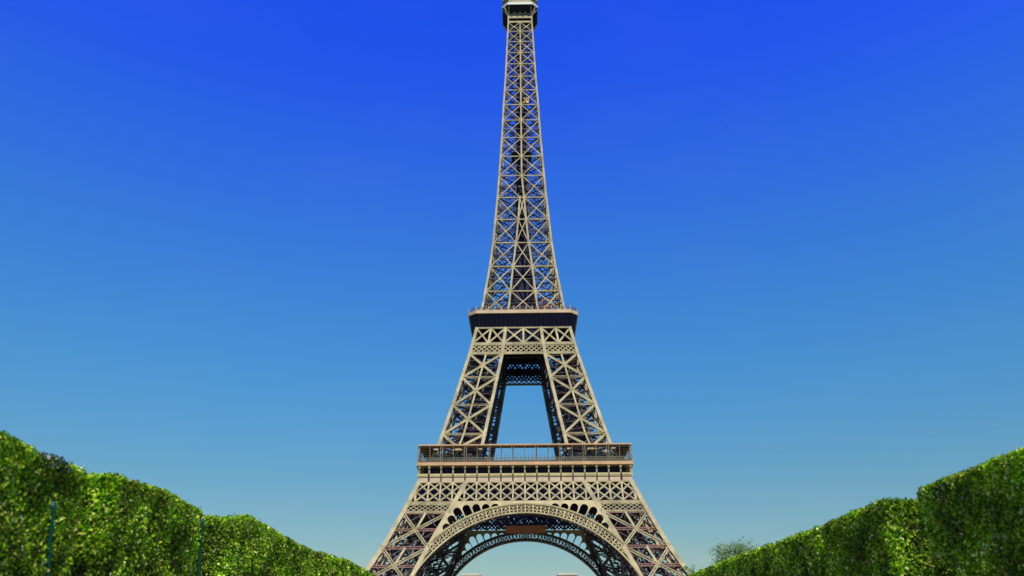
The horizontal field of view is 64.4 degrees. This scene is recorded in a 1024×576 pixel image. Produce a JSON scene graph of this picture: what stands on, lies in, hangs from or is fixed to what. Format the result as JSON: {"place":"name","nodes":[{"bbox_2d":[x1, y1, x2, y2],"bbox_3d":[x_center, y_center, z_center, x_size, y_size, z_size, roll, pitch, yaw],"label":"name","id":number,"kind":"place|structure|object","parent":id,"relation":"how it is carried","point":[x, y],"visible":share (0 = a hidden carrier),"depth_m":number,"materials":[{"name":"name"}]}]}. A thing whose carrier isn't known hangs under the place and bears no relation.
{"place":"outdoors","nodes":[
{"label":"outdoors","id":0,"kind":"place"},
{"bbox_2d":[0,0,1023,575],"label":"sky","id":1,"kind":"structure","parent":0,"point":[246,245],"materials":[{"name":"blue"}]},
{"label":"ground","id":2,"kind":"structure","parent":0,"visible":0},
{"bbox_2d":[0,430,90,575],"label":"hedge","id":3,"kind":"object","parent":2,"relation":"on","point":[28,497],"visible":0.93,"depth_m":13.35,"materials":[{"name":"green plant"}]},
{"bbox_2d":[12,451,75,476],"bbox_3d":[-8.033,5.051,13.117,0.823,4.762,1.505,-1,-24,1],"label":"climbing plant","id":4,"kind":"object","parent":3,"relation":"attached to","point":[58,461],"visible":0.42,"depth_m":13.88,"materials":[{"name":"green plant"}]},
{"bbox_2d":[45,501,56,575],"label":"metal post","id":5,"kind":"object","parent":2,"relation":"on","point":[53,506],"visible":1,"depth_m":13.69,"materials":[{"name":"green metal"}]},
{"bbox_2d":[44,472,204,575],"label":"hedge","id":6,"kind":"object","parent":2,"relation":"on","point":[127,527],"visible":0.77,"depth_m":16.70,"materials":[{"name":"green plant"}]},
{"bbox_2d":[197,519,204,575],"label":"metal post","id":7,"kind":"object","parent":2,"relation":"on","point":[201,521],"visible":0.99,"depth_m":19.87,"materials":[{"name":"green metal"}]},
{"bbox_2d":[181,513,314,575],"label":"hedge","id":8,"kind":"object","parent":2,"relation":"on","point":[245,544],"visible":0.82,"depth_m":23.65,"materials":[{"name":"green plant"}]},
{"bbox_2d":[288,551,376,575],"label":"hedge","id":9,"kind":"object","parent":2,"relation":"on","point":[325,564],"visible":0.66,"depth_m":34.00,"materials":[{"name":"green plant"}]},
{"bbox_2d":[365,0,691,575],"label":"lattice tower","id":10,"kind":"structure","parent":2,"relation":"on","point":[523,329],"depth_m":295.80,"materials":[{"name":"metal"}]},
{"bbox_2d":[541,298,551,308],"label":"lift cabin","id":11,"kind":"object","parent":10,"relation":"on","point":[544,300],"visible":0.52,"depth_m":316.57,"materials":[{"name":"orange metal"}]},
{"bbox_2d":[682,564,695,575],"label":"tree","id":12,"kind":"object","parent":2,"relation":"on","point":[689,569],"visible":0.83,"depth_m":212.50,"materials":[{"name":"green plant"}]},
{"bbox_2d":[702,536,762,566],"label":"tree","id":13,"kind":"object","parent":2,"relation":"on","point":[725,553],"visible":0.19,"depth_m":194.36,"materials":[{"name":"green plant"}]},
{"bbox_2d":[686,525,846,575],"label":"hedge","id":14,"kind":"object","parent":2,"relation":"on","point":[801,553],"visible":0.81,"depth_m":25.51,"materials":[{"name":"green plant"}]},
{"bbox_2d":[820,497,951,575],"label":"hedge","id":15,"kind":"object","parent":2,"relation":"on","point":[887,536],"visible":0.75,"depth_m":18.46,"materials":[{"name":"green plant"}]},
{"bbox_2d":[944,481,959,575],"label":"metal post","id":16,"kind":"object","parent":2,"relation":"on","point":[954,538],"visible":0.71,"depth_m":15.31,"materials":[{"name":"green metal"}]},
{"bbox_2d":[916,447,1023,575],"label":"hedge","id":17,"kind":"object","parent":2,"relation":"on","point":[987,511],"visible":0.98,"depth_m":14.44,"materials":[{"name":"green plant"}]},
{"bbox_2d":[935,481,964,500],"bbox_3d":[8.443,5.760,14.780,0.645,4.640,0.680,19,-30,-37],"label":"climbing plant","id":18,"kind":"object","parent":17,"relation":"attached to","point":[958,490],"visible":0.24,"depth_m":15.54,"materials":[{"name":"green plant"}]},
{"bbox_3d":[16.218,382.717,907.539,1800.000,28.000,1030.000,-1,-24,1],"label":"hill","id":19,"kind":"structure","parent":0,"visible":0},
{"bbox_2d":[460,573,481,575],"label":"stone pavilion","id":20,"kind":"structure","parent":19,"relation":"on","point":[470,574],"depth_m":719.80,"materials":[{"name":"beige stone"}]},
{"bbox_2d":[557,573,577,575],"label":"stone pavilion","id":21,"kind":"structure","parent":19,"relation":"on","point":[567,574],"depth_m":718.62,"materials":[{"name":"beige stone"}]}
]}

